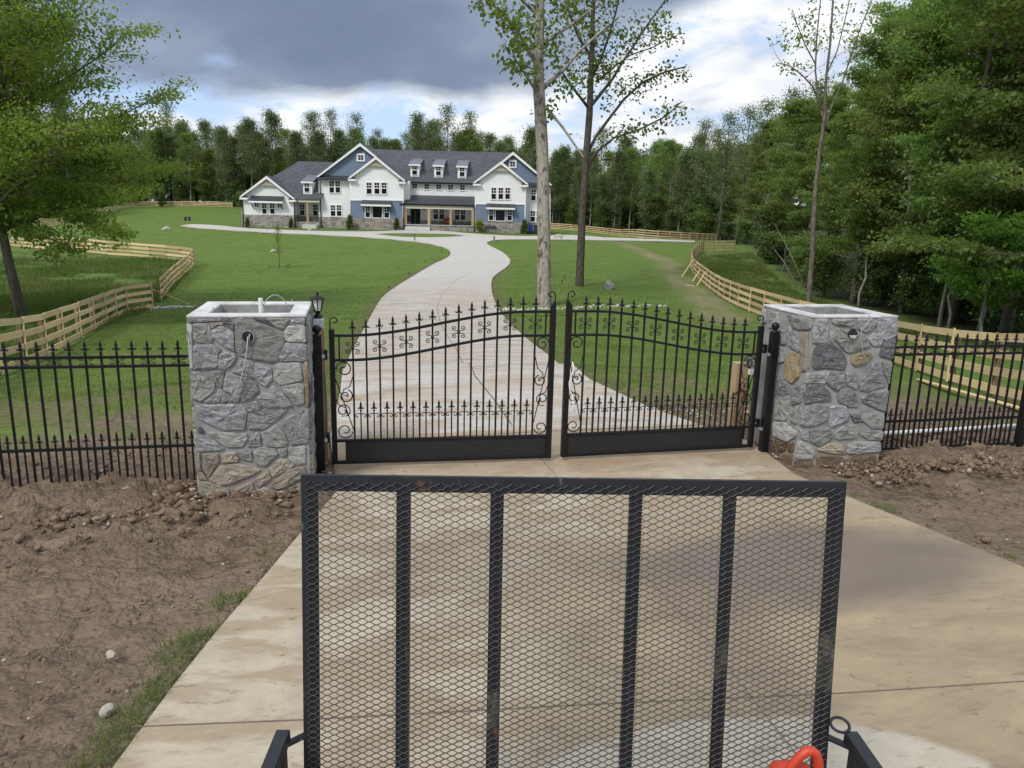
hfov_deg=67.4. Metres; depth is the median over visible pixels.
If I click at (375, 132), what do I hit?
woodland tree
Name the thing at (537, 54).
sycamore tree
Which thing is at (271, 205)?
window
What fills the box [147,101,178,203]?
woodland tree
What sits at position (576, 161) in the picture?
woodland tree
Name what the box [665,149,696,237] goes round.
woodland tree
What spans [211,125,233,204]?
woodland tree
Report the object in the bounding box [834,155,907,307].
sapling
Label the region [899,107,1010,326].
sapling
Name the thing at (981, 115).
broadleaf tree
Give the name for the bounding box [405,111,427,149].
woodland tree
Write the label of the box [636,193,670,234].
shrub
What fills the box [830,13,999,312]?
broadleaf tree
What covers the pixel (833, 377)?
stone gate pillar
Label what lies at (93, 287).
meadow grass
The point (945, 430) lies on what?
plastic pipe
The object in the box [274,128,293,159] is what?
woodland tree
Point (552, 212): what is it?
shrub
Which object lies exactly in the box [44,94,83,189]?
woodland tree
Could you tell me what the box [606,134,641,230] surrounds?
woodland tree
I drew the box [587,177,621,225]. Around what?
shrub
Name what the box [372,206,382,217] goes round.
window
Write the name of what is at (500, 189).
window
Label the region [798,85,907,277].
broadleaf tree
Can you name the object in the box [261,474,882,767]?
utility trailer
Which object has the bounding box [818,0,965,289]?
broadleaf tree
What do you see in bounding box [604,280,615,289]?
boulder
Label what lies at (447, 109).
woodland tree
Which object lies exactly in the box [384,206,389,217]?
window
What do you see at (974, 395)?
loose board
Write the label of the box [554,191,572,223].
shrub
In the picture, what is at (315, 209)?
window
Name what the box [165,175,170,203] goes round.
shrub
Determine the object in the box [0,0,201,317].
maple tree
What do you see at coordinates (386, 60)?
sky
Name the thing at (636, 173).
woodland tree
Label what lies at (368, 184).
window
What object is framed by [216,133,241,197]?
woodland tree
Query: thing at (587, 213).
shrub
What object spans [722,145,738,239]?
woodland tree
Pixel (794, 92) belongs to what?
woodland tree
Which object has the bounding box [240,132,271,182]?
woodland tree
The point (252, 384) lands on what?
stone gate pillar
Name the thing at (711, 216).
shrub
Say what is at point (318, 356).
gate post
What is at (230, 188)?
shrub
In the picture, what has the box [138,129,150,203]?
woodland tree
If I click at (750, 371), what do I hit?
floodlight
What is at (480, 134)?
woodland tree
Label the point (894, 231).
broadleaf tree
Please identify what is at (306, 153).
woodland tree
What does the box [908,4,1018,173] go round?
broadleaf tree
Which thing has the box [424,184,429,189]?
window
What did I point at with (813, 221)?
ash tree
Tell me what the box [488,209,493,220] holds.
window
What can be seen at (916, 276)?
shrub
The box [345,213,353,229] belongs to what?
cone shrub
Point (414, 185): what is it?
window
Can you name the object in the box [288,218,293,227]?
cone shrub
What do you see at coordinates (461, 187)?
window
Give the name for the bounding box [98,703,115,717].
stone
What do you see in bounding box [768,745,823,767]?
fuel can
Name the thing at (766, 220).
shrub
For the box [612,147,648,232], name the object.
woodland tree
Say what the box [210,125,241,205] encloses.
woodland tree
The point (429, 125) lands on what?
woodland tree
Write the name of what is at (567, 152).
woodland tree
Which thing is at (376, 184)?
window
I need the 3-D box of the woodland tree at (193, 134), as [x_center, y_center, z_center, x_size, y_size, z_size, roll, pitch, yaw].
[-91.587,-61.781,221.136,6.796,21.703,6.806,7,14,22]
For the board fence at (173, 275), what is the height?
2.106 m
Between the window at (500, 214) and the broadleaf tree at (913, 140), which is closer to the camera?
the broadleaf tree at (913, 140)
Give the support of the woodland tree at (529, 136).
on the ground at (42, 606)
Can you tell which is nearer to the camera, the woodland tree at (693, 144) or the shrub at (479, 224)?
the shrub at (479, 224)
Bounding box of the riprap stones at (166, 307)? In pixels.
[149,305,195,309]
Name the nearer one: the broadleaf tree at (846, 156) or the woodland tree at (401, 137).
the broadleaf tree at (846, 156)
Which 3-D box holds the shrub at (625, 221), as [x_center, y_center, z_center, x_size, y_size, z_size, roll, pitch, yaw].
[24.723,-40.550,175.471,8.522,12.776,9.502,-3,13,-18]
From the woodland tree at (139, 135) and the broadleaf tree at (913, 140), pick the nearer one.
the broadleaf tree at (913, 140)
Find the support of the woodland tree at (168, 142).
on the ground at (42, 606)
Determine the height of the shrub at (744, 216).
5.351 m
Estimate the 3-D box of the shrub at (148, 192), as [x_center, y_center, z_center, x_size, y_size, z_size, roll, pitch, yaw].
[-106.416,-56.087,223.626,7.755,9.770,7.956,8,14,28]
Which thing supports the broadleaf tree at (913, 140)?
on the ground at (42, 606)
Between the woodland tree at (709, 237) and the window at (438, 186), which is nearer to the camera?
the window at (438, 186)
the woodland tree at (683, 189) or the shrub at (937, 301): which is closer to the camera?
the shrub at (937, 301)
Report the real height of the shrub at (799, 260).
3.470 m
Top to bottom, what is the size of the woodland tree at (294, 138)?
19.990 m
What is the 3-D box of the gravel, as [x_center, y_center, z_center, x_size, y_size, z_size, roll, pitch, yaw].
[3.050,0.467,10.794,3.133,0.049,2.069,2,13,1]
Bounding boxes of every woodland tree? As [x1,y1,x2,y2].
[19,105,51,203]
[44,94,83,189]
[68,145,87,202]
[79,134,103,199]
[95,138,119,183]
[118,135,139,204]
[125,128,149,168]
[133,129,165,203]
[134,149,146,203]
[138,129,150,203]
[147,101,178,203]
[147,132,173,202]
[148,126,171,203]
[156,132,180,203]
[163,125,176,191]
[164,121,195,203]
[171,132,202,205]
[173,119,192,203]
[173,133,192,203]
[186,130,201,203]
[186,163,205,203]
[189,147,224,205]
[191,118,217,202]
[194,145,208,203]
[194,148,211,203]
[207,128,222,181]
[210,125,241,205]
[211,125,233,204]
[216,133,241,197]
[220,134,246,205]
[230,122,255,191]
[232,115,270,187]
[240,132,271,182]
[252,106,298,175]
[254,138,272,179]
[263,146,288,176]
[270,118,284,147]
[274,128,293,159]
[279,129,307,170]
[286,130,309,163]
[297,109,323,161]
[301,109,326,161]
[301,147,310,161]
[305,130,336,161]
[307,135,328,161]
[315,106,341,161]
[325,140,342,161]
[326,128,351,161]
[343,110,368,151]
[343,127,370,155]
[364,134,379,148]
[366,126,382,143]
[377,137,392,149]
[382,139,402,149]
[397,130,413,149]
[401,128,425,149]
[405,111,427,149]
[405,111,430,150]
[409,118,430,149]
[419,119,443,150]
[424,116,448,150]
[429,136,444,150]
[433,102,463,150]
[448,131,459,150]
[449,129,467,150]
[453,109,480,151]
[457,127,486,151]
[465,139,488,151]
[475,130,488,151]
[482,131,499,151]
[487,139,507,152]
[502,133,517,149]
[505,145,520,155]
[516,124,549,170]
[549,147,570,225]
[550,144,574,226]
[560,157,575,225]
[564,148,582,227]
[564,166,588,227]
[567,147,589,213]
[575,147,604,229]
[591,125,613,176]
[595,174,610,230]
[596,150,619,227]
[597,147,633,231]
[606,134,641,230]
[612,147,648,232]
[628,155,652,228]
[635,168,658,233]
[637,151,649,182]
[639,141,674,226]
[642,152,676,234]
[645,136,672,222]
[648,137,687,235]
[655,146,677,234]
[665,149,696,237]
[672,143,685,193]
[673,131,712,195]
[673,146,695,235]
[680,145,716,238]
[690,115,717,238]
[691,150,726,204]
[699,139,741,240]
[703,126,726,238]
[709,107,740,240]
[714,158,742,239]
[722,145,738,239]
[728,101,763,244]
[730,144,756,241]
[733,140,746,237]
[742,95,784,248]
[764,82,812,202]
[790,71,835,235]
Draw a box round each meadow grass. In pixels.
[0,255,188,362]
[698,252,942,334]
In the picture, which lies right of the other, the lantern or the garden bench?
the garden bench
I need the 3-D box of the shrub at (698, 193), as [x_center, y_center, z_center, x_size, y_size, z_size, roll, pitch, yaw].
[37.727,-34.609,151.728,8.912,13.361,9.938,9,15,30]
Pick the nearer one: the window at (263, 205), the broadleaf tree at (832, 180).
the broadleaf tree at (832, 180)
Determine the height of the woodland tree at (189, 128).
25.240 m
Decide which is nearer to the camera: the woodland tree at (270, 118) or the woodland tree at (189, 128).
the woodland tree at (270, 118)
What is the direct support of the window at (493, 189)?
in the house
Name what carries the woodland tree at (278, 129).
on the ground at (42, 606)
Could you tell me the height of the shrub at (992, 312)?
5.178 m
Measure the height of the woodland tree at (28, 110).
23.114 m
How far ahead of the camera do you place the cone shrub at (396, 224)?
99.81 m
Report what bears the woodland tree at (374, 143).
on the ground at (42, 606)
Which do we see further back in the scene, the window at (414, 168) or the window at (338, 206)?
the window at (414, 168)
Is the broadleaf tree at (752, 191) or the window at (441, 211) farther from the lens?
the window at (441, 211)
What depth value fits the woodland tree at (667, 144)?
151.02 m
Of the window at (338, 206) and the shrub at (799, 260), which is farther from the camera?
the window at (338, 206)
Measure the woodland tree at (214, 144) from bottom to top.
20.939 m
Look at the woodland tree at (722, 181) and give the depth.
134.21 m
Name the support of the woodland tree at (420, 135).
on the ground at (42, 606)
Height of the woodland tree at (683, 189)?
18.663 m
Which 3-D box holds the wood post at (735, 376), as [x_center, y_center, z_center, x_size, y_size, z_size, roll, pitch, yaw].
[2.904,0.288,9.901,0.167,1.155,0.161,-1,13,-11]
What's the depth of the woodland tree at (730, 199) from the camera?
135.54 m
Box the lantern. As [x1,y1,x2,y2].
[310,291,324,318]
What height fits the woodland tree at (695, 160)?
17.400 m
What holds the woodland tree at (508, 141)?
on the ground at (42, 606)
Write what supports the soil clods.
on the ground at (42, 606)
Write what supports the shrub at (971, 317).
on the ground at (42, 606)
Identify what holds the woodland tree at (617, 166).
on the ground at (42, 606)
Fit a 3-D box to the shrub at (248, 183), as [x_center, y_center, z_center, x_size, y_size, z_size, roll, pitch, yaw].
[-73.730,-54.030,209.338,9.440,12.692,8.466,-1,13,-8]
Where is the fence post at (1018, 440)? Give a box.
[1013,383,1023,446]
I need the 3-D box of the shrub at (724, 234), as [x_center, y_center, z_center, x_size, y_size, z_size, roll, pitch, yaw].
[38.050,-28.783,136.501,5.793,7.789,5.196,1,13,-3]
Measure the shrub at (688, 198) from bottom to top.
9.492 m
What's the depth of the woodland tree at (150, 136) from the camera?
197.01 m
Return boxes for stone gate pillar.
[186,295,316,496]
[753,304,898,467]
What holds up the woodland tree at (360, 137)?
on the ground at (42, 606)
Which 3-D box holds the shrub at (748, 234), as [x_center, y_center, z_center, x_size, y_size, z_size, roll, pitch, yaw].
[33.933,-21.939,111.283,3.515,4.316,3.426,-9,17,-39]
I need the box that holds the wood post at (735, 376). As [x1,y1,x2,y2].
[727,361,747,425]
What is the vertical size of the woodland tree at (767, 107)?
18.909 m
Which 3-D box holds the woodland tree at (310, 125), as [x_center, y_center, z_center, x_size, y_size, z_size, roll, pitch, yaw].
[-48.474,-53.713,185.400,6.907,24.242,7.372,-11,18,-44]
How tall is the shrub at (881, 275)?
5.243 m
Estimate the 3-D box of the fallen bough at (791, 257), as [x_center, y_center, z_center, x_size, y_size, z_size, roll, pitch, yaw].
[21.034,-9.846,58.234,0.110,4.430,4.780,-2,13,-14]
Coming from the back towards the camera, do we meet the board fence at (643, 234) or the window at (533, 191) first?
the board fence at (643, 234)
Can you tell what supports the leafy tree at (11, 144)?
on the ground at (42, 606)
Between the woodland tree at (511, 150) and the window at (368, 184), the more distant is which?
the woodland tree at (511, 150)
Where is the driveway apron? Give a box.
[112,424,1023,767]
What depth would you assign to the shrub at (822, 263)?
49.57 m
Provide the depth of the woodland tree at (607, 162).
175.35 m
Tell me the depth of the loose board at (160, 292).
38.80 m
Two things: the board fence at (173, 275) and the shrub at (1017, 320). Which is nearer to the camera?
the shrub at (1017, 320)
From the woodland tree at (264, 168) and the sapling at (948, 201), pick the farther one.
the woodland tree at (264, 168)
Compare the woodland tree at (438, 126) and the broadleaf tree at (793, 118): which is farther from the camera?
the woodland tree at (438, 126)
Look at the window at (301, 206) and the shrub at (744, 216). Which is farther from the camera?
the shrub at (744, 216)
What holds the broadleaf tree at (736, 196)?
on the ground at (42, 606)
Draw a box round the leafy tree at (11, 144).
[0,85,41,214]
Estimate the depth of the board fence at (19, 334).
23.99 m
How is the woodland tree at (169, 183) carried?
on the ground at (42, 606)
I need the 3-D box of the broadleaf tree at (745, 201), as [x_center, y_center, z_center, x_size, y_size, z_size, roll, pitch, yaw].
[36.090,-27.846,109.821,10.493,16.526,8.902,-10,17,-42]
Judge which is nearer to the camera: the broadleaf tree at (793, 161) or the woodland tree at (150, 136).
the broadleaf tree at (793, 161)
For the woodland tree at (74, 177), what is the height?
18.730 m
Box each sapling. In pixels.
[272,222,282,267]
[762,161,820,271]
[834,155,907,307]
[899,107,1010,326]
[918,177,985,328]
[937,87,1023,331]
[996,140,1023,332]
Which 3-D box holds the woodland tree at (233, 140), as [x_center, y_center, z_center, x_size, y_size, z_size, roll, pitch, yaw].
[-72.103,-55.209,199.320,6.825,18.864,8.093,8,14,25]
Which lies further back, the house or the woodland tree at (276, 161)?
the woodland tree at (276, 161)
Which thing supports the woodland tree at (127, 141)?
on the ground at (42, 606)
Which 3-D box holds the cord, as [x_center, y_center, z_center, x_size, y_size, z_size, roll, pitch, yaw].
[0.669,0.041,8.490,0.088,0.582,0.030,-1,13,-11]
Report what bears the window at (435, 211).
in the house
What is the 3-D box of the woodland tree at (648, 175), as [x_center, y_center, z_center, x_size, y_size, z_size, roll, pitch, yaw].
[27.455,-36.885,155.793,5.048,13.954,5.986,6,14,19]
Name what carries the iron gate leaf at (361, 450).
attached to the gate post at (318, 356)
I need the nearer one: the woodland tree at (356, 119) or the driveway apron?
the driveway apron
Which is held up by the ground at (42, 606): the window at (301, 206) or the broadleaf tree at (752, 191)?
the broadleaf tree at (752, 191)
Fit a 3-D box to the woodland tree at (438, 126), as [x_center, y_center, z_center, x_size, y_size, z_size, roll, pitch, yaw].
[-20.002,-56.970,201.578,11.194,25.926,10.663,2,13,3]
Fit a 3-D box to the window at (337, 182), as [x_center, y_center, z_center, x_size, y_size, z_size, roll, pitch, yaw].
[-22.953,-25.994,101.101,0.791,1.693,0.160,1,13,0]
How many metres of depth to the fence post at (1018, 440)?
9.65 m
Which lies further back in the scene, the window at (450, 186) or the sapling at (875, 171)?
the window at (450, 186)
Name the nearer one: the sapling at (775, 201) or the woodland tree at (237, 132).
the sapling at (775, 201)
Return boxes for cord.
[569,362,574,412]
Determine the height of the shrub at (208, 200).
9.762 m
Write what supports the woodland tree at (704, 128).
on the ground at (42, 606)
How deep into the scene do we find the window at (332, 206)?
101.75 m
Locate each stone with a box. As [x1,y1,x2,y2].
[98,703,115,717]
[106,650,116,659]
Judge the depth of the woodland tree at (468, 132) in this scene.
174.45 m
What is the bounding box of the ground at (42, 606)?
[0,202,1023,767]
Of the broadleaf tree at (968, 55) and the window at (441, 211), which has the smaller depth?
the broadleaf tree at (968, 55)
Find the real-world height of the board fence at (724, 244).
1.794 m
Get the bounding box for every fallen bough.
[772,247,796,286]
[774,224,804,285]
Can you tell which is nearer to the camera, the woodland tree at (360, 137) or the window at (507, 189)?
the window at (507, 189)
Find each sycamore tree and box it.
[468,0,608,306]
[551,0,693,286]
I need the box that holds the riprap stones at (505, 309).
[491,304,667,310]
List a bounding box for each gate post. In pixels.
[312,325,327,472]
[758,322,779,452]
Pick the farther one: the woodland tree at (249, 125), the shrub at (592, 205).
the woodland tree at (249, 125)
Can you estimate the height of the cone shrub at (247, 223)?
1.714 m
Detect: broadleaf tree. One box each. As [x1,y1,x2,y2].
[724,141,764,219]
[731,132,791,224]
[739,118,786,215]
[747,96,822,263]
[755,93,869,264]
[764,112,833,249]
[778,18,924,302]
[784,81,860,234]
[792,104,888,278]
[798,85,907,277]
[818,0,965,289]
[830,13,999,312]
[859,0,1010,282]
[862,0,1023,263]
[867,0,1023,323]
[867,5,980,268]
[871,1,1023,318]
[899,0,1023,332]
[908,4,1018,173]
[962,23,1023,91]
[967,0,1010,213]
[972,66,1023,144]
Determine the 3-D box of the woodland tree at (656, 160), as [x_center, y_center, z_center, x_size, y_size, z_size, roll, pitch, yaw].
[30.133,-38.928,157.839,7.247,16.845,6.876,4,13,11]
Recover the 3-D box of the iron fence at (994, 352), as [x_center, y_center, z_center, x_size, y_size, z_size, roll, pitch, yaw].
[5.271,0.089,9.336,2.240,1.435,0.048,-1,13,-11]
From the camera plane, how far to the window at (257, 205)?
100.44 m
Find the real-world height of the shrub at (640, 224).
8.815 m
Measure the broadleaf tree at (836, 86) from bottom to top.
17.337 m
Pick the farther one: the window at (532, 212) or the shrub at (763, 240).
the window at (532, 212)
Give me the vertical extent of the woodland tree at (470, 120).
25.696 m
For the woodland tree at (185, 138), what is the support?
on the ground at (42, 606)
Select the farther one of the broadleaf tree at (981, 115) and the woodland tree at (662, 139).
the woodland tree at (662, 139)
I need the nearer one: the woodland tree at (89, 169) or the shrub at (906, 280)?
the shrub at (906, 280)
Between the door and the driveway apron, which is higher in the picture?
the door
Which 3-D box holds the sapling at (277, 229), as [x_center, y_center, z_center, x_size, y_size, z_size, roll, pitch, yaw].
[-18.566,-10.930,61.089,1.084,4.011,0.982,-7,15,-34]
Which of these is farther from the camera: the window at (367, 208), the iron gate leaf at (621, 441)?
the window at (367, 208)
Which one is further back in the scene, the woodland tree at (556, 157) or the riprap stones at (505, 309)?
the woodland tree at (556, 157)
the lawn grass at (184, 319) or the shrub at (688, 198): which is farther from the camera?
the shrub at (688, 198)
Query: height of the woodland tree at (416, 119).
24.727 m
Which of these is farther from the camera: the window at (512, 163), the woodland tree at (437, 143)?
the woodland tree at (437, 143)
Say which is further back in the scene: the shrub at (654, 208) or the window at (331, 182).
the shrub at (654, 208)
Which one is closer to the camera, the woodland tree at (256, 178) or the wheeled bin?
the wheeled bin
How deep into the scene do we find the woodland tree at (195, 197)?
209.67 m
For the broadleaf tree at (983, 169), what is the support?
on the ground at (42, 606)
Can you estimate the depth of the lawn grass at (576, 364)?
17.71 m
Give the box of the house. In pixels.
[239,143,551,233]
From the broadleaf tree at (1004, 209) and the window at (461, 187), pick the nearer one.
the broadleaf tree at (1004, 209)
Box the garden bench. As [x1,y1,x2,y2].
[485,226,495,232]
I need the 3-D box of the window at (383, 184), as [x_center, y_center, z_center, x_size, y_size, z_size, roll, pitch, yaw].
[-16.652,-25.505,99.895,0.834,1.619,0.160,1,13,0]
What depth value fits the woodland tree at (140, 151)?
200.91 m
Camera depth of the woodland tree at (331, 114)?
184.85 m
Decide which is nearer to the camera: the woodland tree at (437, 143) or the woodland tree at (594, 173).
the woodland tree at (594, 173)
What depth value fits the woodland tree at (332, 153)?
188.48 m
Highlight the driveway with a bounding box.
[180,224,696,435]
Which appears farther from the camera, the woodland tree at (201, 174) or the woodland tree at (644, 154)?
the woodland tree at (201, 174)
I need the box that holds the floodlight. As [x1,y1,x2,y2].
[743,358,754,438]
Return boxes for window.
[253,203,259,207]
[261,203,267,214]
[269,203,275,214]
[299,203,305,215]
[304,183,309,191]
[312,204,318,215]
[329,180,334,192]
[330,204,335,216]
[335,180,340,192]
[336,204,341,216]
[357,153,364,161]
[365,206,370,217]
[366,182,371,194]
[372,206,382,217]
[374,182,379,194]
[381,182,386,194]
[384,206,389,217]
[412,166,416,174]
[412,183,417,189]
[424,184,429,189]
[433,209,438,219]
[436,167,440,175]
[436,184,441,189]
[439,209,444,219]
[448,184,453,190]
[454,210,459,220]
[459,168,464,176]
[459,184,465,190]
[460,210,465,220]
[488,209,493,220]
[491,187,496,199]
[495,209,505,221]
[498,187,503,199]
[504,187,510,199]
[507,210,512,220]
[509,160,516,167]
[530,189,536,200]
[530,210,535,221]
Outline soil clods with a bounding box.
[0,410,1023,767]
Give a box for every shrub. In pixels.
[133,188,144,202]
[137,179,153,203]
[156,191,167,206]
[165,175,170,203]
[170,176,194,203]
[185,176,202,203]
[196,173,218,202]
[212,182,224,205]
[223,178,243,205]
[231,166,257,194]
[235,190,244,206]
[244,216,250,227]
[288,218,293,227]
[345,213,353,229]
[393,216,400,229]
[474,218,484,231]
[520,217,528,233]
[550,183,561,224]
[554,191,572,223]
[562,202,586,227]
[577,176,600,227]
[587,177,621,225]
[588,202,610,226]
[607,184,637,230]
[627,198,645,230]
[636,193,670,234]
[657,211,674,235]
[664,209,684,233]
[679,191,704,238]
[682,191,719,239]
[683,179,720,228]
[691,208,717,239]
[695,193,723,239]
[709,177,739,237]
[711,202,738,239]
[733,212,754,243]
[735,218,754,243]
[748,203,763,248]
[752,201,800,263]
[753,216,791,261]
[754,222,788,263]
[787,244,808,279]
[794,238,853,296]
[839,227,901,306]
[863,259,899,303]
[887,214,943,314]
[891,255,930,298]
[896,278,926,314]
[913,282,945,316]
[917,250,981,319]
[940,262,984,320]
[956,240,1023,332]
[971,242,1019,329]
[995,307,1023,332]
[1004,261,1023,333]
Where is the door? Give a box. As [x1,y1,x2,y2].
[411,208,420,223]
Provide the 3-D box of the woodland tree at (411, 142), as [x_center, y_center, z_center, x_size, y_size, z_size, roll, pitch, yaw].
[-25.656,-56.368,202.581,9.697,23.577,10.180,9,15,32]
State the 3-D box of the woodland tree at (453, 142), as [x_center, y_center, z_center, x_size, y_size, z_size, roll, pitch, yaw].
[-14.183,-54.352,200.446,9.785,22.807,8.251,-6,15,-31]
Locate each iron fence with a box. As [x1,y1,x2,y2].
[0,340,195,486]
[881,332,1023,449]
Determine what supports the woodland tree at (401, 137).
on the ground at (42, 606)
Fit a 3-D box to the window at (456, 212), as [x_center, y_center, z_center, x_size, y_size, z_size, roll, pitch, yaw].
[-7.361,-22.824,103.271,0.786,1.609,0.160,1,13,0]
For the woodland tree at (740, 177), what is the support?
on the ground at (42, 606)
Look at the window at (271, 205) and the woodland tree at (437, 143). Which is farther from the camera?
the woodland tree at (437, 143)
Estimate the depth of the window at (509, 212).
100.56 m
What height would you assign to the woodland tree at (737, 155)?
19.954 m
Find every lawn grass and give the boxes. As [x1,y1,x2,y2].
[0,316,918,432]
[115,262,789,323]
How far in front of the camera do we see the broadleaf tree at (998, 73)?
45.38 m
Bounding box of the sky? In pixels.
[0,0,911,208]
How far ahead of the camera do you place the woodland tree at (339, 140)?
186.41 m
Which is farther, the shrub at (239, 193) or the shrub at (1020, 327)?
the shrub at (239, 193)
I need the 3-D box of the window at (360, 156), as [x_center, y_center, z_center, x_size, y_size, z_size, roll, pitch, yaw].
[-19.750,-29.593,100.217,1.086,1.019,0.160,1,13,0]
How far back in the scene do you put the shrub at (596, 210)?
165.27 m
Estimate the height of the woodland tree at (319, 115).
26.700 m
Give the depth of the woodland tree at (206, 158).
197.01 m
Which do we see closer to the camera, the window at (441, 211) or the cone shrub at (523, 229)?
the cone shrub at (523, 229)
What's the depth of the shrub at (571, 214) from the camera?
172.25 m
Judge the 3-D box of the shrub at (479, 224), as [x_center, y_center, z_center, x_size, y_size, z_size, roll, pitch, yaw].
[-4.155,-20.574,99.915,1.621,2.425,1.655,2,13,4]
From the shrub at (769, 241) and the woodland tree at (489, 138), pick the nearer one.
the shrub at (769, 241)
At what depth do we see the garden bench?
99.98 m
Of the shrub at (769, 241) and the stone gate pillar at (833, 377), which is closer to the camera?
the stone gate pillar at (833, 377)
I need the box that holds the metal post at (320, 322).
[313,317,328,460]
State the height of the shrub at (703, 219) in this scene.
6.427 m
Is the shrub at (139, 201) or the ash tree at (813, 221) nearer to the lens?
the ash tree at (813, 221)
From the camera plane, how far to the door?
103.25 m
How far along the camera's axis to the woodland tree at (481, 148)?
175.02 m
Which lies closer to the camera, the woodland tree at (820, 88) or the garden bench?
the woodland tree at (820, 88)
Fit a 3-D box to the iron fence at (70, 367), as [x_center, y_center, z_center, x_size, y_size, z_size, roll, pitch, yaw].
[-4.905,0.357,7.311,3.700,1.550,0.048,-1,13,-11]
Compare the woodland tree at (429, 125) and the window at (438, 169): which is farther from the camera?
the woodland tree at (429, 125)
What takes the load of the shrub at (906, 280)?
on the ground at (42, 606)
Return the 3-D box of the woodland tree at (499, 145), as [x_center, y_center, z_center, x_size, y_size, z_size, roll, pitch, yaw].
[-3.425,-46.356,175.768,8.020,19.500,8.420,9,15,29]
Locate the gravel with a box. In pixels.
[643,402,748,424]
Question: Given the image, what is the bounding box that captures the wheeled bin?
[527,224,532,233]
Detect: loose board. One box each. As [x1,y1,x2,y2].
[126,279,188,303]
[916,379,1018,409]
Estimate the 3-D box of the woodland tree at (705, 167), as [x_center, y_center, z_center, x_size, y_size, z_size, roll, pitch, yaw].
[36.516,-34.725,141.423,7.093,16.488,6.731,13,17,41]
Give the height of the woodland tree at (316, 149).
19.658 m
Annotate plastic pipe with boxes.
[884,424,1015,435]
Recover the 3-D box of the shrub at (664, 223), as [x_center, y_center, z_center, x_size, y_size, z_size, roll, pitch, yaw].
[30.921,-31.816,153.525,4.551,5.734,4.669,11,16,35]
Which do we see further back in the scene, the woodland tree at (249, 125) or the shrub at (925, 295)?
the woodland tree at (249, 125)
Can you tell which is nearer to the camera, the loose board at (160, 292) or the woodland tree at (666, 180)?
the loose board at (160, 292)
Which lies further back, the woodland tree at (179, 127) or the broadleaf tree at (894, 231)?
the woodland tree at (179, 127)
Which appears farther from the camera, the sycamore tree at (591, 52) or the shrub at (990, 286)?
the sycamore tree at (591, 52)
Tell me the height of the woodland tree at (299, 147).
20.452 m
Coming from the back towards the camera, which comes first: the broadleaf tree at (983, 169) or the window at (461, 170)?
the window at (461, 170)
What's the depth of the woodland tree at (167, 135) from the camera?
230.29 m
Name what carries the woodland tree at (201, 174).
on the ground at (42, 606)
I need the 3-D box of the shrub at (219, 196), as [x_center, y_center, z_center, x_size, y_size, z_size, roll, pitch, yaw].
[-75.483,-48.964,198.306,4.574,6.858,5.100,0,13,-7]
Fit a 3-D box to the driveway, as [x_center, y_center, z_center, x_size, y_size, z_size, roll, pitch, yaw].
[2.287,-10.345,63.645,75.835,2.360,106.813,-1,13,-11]
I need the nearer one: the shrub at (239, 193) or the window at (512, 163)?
the window at (512, 163)
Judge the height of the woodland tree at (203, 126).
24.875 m
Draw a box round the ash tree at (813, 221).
[765,0,904,301]
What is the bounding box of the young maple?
[917,207,1023,344]
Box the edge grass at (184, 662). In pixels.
[36,490,1018,767]
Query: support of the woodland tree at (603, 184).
on the ground at (42, 606)
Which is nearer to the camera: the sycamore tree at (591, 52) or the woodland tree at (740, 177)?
the sycamore tree at (591, 52)
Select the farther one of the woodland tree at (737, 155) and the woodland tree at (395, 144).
the woodland tree at (395, 144)
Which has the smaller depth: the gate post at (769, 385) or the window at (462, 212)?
the gate post at (769, 385)
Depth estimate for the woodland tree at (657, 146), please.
162.78 m
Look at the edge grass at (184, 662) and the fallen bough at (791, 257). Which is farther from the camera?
the fallen bough at (791, 257)
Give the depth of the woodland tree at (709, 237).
144.08 m
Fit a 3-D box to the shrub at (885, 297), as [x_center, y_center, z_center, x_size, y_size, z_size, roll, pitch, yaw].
[22.394,-6.202,46.028,2.500,3.361,2.242,-1,13,-10]
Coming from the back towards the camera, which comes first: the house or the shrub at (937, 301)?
the house
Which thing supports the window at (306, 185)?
in the house
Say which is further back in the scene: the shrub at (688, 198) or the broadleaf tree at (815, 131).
the shrub at (688, 198)
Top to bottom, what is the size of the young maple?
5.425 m
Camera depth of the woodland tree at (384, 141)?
184.20 m
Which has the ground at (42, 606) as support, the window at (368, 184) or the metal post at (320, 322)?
the metal post at (320, 322)
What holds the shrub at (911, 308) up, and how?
on the ground at (42, 606)
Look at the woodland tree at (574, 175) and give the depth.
182.22 m
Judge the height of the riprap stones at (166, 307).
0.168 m
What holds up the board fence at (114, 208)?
on the ground at (42, 606)
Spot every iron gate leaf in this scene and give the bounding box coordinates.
[322,291,556,464]
[560,291,767,457]
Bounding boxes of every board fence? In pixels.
[0,283,153,375]
[7,201,232,226]
[9,233,194,261]
[157,250,194,301]
[551,223,720,240]
[691,241,1023,399]
[702,240,735,251]
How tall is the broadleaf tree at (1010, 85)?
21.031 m
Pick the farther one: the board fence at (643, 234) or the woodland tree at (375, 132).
the woodland tree at (375, 132)
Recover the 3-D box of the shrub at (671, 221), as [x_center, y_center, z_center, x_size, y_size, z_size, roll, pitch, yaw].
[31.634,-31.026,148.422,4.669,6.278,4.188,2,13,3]
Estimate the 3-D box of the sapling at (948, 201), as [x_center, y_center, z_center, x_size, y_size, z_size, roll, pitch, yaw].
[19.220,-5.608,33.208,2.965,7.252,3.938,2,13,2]
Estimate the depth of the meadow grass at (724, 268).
62.42 m
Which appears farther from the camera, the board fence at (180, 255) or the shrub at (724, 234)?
the shrub at (724, 234)
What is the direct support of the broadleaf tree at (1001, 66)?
on the ground at (42, 606)
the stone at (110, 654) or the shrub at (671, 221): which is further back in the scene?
the shrub at (671, 221)
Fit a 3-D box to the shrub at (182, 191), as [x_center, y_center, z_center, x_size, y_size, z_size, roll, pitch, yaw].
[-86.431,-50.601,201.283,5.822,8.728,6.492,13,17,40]

